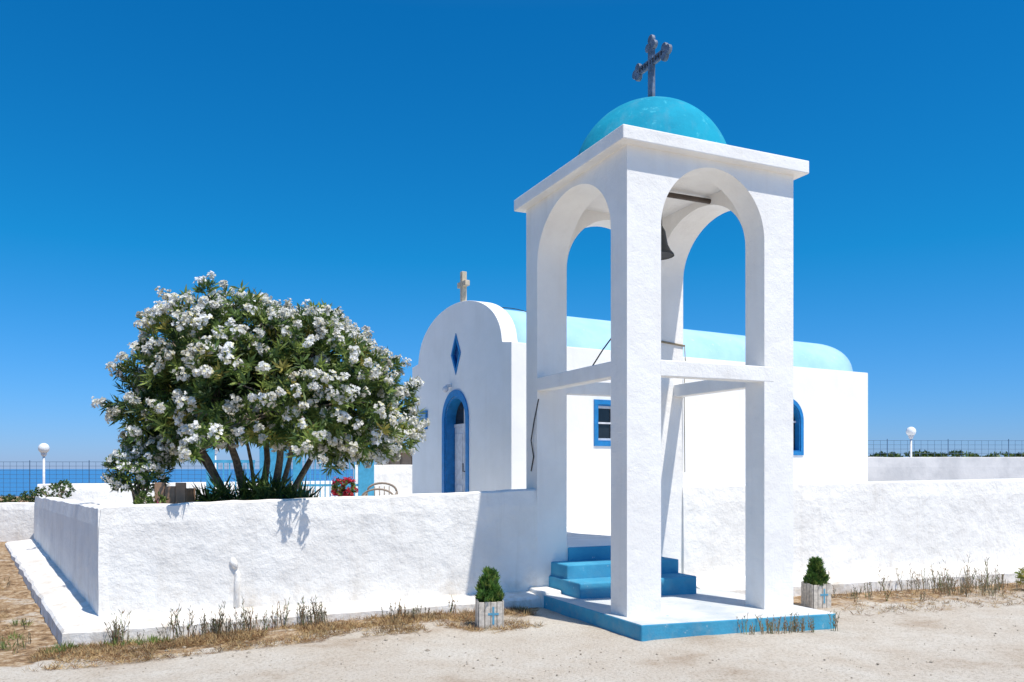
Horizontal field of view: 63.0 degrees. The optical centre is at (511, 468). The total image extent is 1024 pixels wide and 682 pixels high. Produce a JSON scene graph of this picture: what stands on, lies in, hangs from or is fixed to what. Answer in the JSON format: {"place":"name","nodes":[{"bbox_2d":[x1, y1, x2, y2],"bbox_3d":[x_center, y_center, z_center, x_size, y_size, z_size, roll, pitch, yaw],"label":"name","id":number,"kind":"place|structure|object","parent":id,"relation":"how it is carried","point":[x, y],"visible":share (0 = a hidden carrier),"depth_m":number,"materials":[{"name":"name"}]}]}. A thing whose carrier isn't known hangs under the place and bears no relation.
{"place":"outdoors","nodes":[
{"label":"outdoors","id":0,"kind":"place"},
{"bbox_2d":[0,469,352,494],"bbox_3d":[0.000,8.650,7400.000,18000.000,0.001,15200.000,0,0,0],"label":"sea","id":1,"kind":"structure","parent":0,"point":[16,484],"depth_m":926.29,"materials":[{"name":"blue liquid"}]},
{"bbox_2d":[332,496,610,539],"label":"courtyard floor","id":2,"kind":"structure","parent":0,"point":[588,532],"depth_m":12.81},
{"bbox_2d":[100,435,174,501],"bbox_3d":[-4.434,0.000,9.927,0.869,0.876,0.701,0,0,0],"label":"oleander shrub","id":3,"kind":"object","parent":2,"relation":"on","point":[126,459],"visible":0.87,"depth_m":9.78,"materials":[{"name":"white plant"}]},
{"bbox_2d":[133,489,167,503],"bbox_3d":[-4.018,0.362,9.278,0.380,0.274,0.269,0,0,0],"label":"flower bed plant","id":4,"kind":"object","parent":2,"relation":"on","point":[148,499],"visible":0.74,"depth_m":9.28,"materials":[{"name":"green plant"}]},
{"bbox_2d":[154,483,194,503],"bbox_3d":[-3.922,0.555,9.740,0.355,0.790,0.320,0,0,0],"label":"wooden planter","id":5,"kind":"object","parent":2,"relation":"on","point":[179,493],"visible":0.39,"depth_m":9.58,"materials":[{"name":"brown wood"}]},
{"bbox_2d":[37,481,331,505],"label":"wall","id":6,"kind":"structure","parent":2,"relation":"on","point":[100,493],"depth_m":17.27,"materials":[{"name":"white paint"}]},
{"bbox_2d":[189,465,321,501],"bbox_3d":[-3.120,0.450,10.150,2.185,1.119,1.095,0,0,0],"label":"strap leaved plant","id":7,"kind":"object","parent":2,"relation":"on","point":[272,489],"visible":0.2,"depth_m":10.00,"materials":[{"name":"green plant"}]},
{"bbox_2d":[91,271,430,500],"bbox_3d":[-3.125,-0.672,10.648,4.057,3.489,3.858,0,0,0],"label":"oleander tree","id":8,"kind":"object","parent":2,"relation":"on","point":[280,378],"visible":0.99,"depth_m":9.76,"materials":[{"name":"green plant"}]},
{"bbox_2d":[206,446,373,496],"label":"blue gate","id":9,"kind":"structure","parent":2,"relation":"on","point":[365,477],"depth_m":14.72,"materials":[{"name":"metal"}]},
{"bbox_2d":[260,446,290,486],"bbox_3d":[-4.183,0.325,14.782,0.540,1.450,0.040,0,0,-12],"label":"door panel","id":10,"kind":"structure","parent":9,"relation":"in","point":[273,455],"depth_m":14.75,"materials":[{"name":"blue paint"}]},
{"bbox_2d":[330,476,357,495],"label":"potted flowers","id":11,"kind":"object","parent":2,"relation":"on","point":[337,490],"visible":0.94,"depth_m":14.13,"materials":[{"name":"red plant"}]},
{"bbox_2d":[361,482,397,495],"bbox_3d":[-2.150,0.595,13.611,0.550,0.750,0.454,0,0,0],"label":"wicker chair","id":12,"kind":"object","parent":2,"relation":"on","point":[365,493],"visible":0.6,"depth_m":13.80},
{"bbox_2d":[353,465,411,495],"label":"wall","id":13,"kind":"structure","parent":2,"relation":"on","point":[399,477],"depth_m":19.84,"materials":[{"name":"white paint"}]},
{"bbox_2d":[378,449,411,464],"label":"distant shed","id":14,"kind":"structure","parent":2,"relation":"on","point":[406,459],"depth_m":22.50,"materials":[{"name":"brown wood"}]},
{"bbox_2d":[412,271,867,526],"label":"chapel","id":15,"kind":"structure","parent":2,"relation":"on","point":[469,369],"depth_m":15.51,"materials":[{"name":"white paint"}]},
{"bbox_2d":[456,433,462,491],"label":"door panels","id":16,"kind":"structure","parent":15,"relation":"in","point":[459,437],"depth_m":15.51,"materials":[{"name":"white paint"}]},
{"bbox_2d":[455,427,464,491],"bbox_3d":[-0.960,0.100,15.541,0.035,1.740,0.395,0,0,-30],"label":"door","id":17,"kind":"structure","parent":15,"relation":"in","point":[459,430],"depth_m":15.46,"materials":[{"name":"white paint"}]},
{"bbox_2d":[598,408,609,437],"bbox_3d":[1.742,-0.790,14.696,0.750,0.620,0.020,0,0,-30],"label":"window","id":18,"kind":"structure","parent":15,"relation":"in","point":[603,414],"depth_m":14.60,"materials":[{"name":"glass"}]},
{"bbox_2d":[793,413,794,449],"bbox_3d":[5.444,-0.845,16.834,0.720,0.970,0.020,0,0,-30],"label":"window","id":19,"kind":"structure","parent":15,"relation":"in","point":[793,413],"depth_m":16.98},
{"bbox_2d":[906,427,915,456],"bbox_3d":[10.500,-0.028,22.000,0.250,2.155,0.250,0,0,0],"label":"globe street lamp","id":20,"kind":"object","parent":2,"relation":"on","point":[910,432],"visible":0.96,"depth_m":21.95,"materials":[{"name":"white paint"}]},
{"bbox_2d":[868,457,1023,481],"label":"boundary wall","id":21,"kind":"structure","parent":2,"relation":"on","point":[918,468],"depth_m":21.71,"materials":[{"name":"paint"}]},
{"bbox_2d":[868,439,1023,456],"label":"wire fence","id":22,"kind":"object","parent":2,"relation":"on","point":[948,440],"visible":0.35,"depth_m":26.73,"materials":[{"name":"black metal"}]},
{"bbox_2d":[0,496,1023,681],"bbox_3d":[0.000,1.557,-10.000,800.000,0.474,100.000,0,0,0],"label":"ground","id":23,"kind":"structure","parent":0,"point":[859,640],"depth_m":7.61,"materials":[{"name":"beige sand"}]},
{"bbox_2d":[0,502,34,541],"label":"boundary wall","id":24,"kind":"structure","parent":23,"relation":"on","point":[16,521],"depth_m":15.78,"materials":[{"name":"white paint"}]},
{"bbox_2d":[0,489,36,502],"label":"olive shrub","id":25,"kind":"object","parent":23,"relation":"on","point":[24,497],"visible":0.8,"depth_m":22.39,"materials":[{"name":"green plant"}]},
{"bbox_2d":[38,443,49,483],"bbox_3d":[-11.200,0.417,20.000,0.250,2.065,0.250,0,0,0],"label":"globe street lamp","id":26,"kind":"object","parent":23,"relation":"on","point":[43,448],"visible":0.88,"depth_m":19.96,"materials":[{"name":"white paint"}]},
{"bbox_2d":[5,539,97,645],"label":"side plinth","id":27,"kind":"structure","parent":23,"relation":"on","point":[61,602],"depth_m":10.51,"materials":[{"name":"white paint"}]},
{"bbox_2d":[34,495,116,616],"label":"side wall","id":28,"kind":"structure","parent":23,"relation":"on","point":[72,544],"depth_m":10.03,"materials":[{"name":"white paint"}]},
{"bbox_2d":[34,479,75,498],"bbox_3d":[-7.638,0.399,14.023,0.630,0.464,0.385,0,0,-12],"label":"dark shrub","id":29,"kind":"object","parent":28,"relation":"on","point":[56,486],"visible":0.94,"depth_m":13.98,"materials":[{"name":"green plant"}]},
{"bbox_2d":[0,617,169,653],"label":"green grass tufts","id":30,"kind":"object","parent":23,"relation":"on","point":[152,640],"visible":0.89,"depth_m":8.26,"materials":[{"name":"green plant"}]},
{"bbox_2d":[0,460,352,500],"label":"wire fence","id":31,"kind":"object","parent":23,"relation":"on","point":[89,474],"visible":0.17,"depth_m":28.00,"materials":[{"name":"metal"}]},
{"bbox_2d":[62,590,540,645],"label":"front plinth","id":32,"kind":"structure","parent":23,"relation":"on","point":[94,630],"depth_m":9.02,"materials":[{"name":"white paint"}]},
{"bbox_2d":[98,489,536,614],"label":"front wall","id":33,"kind":"structure","parent":23,"relation":"on","point":[163,557],"depth_m":9.44,"materials":[{"name":"white paint"}]},
{"bbox_2d":[230,558,239,608],"bbox_3d":[-3.042,1.288,9.177,0.110,0.684,0.096,0,0,-18],"label":"conduit","id":34,"kind":"object","parent":33,"relation":"attached to","point":[233,563],"visible":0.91,"depth_m":9.14,"materials":[{"name":"white plastic"}]},
{"bbox_2d":[474,566,504,628],"bbox_3d":[-0.225,1.339,8.715,0.352,0.663,0.372,0,0,-8],"label":"clipped shrub planter","id":35,"kind":"object","parent":23,"relation":"on","point":[489,603],"visible":0.99,"depth_m":8.62,"materials":[{"name":"white wood"}]},
{"bbox_2d":[0,554,1022,652],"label":"dry weeds","id":36,"kind":"object","parent":23,"relation":"on","point":[218,625],"visible":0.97,"depth_m":8.88,"materials":[{"name":"brown plant"}]},
{"bbox_2d":[0,567,1023,671],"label":"dry grass","id":37,"kind":"structure","parent":23,"relation":"on","point":[91,650],"depth_m":8.47,"materials":[{"name":"plant"}]},
{"bbox_2d":[3,586,1023,681],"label":"pebbles","id":38,"kind":"object","parent":23,"relation":"on","point":[930,661],"visible":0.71,"depth_m":7.71,"materials":[{"name":"stone"}]},
{"bbox_2d":[514,34,834,641],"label":"bell tower","id":39,"kind":"structure","parent":23,"relation":"on","point":[656,185],"depth_m":9.22,"materials":[{"name":"white paint"}]},
{"bbox_2d":[801,556,830,608],"bbox_3d":[3.814,1.406,10.454,0.354,0.648,0.366,0,0,-14],"label":"clipped shrub planter","id":40,"kind":"object","parent":23,"relation":"on","point":[815,589],"visible":0.99,"depth_m":10.36,"materials":[{"name":"white wood"}]},
{"bbox_2d":[696,560,1023,596],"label":"long plinth","id":41,"kind":"structure","parent":23,"relation":"on","point":[843,581],"depth_m":12.01,"materials":[{"name":"white paint"}]},
{"bbox_2d":[682,478,1023,577],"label":"long wall","id":42,"kind":"structure","parent":41,"relation":"on","point":[854,525],"depth_m":12.35,"materials":[{"name":"white paint"}]},
{"bbox_2d":[1014,566,1023,585],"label":"yellow green weed","id":43,"kind":"object","parent":23,"relation":"on","point":[1019,575],"visible":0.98,"depth_m":11.99,"materials":[{"name":"green plant"}]},
{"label":"far field bank","id":44,"kind":"object","parent":23,"relation":"on","visible":0},
{"bbox_2d":[868,449,1023,456],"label":"distant shrub row","id":45,"kind":"object","parent":44,"relation":"on","point":[924,453],"visible":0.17,"depth_m":29.97,"materials":[{"name":"green plant"}]},
{"bbox_2d":[0,0,1023,468],"label":"sky","id":46,"kind":"structure","parent":0,"point":[361,157],"materials":[{"name":"blue"}]}
]}

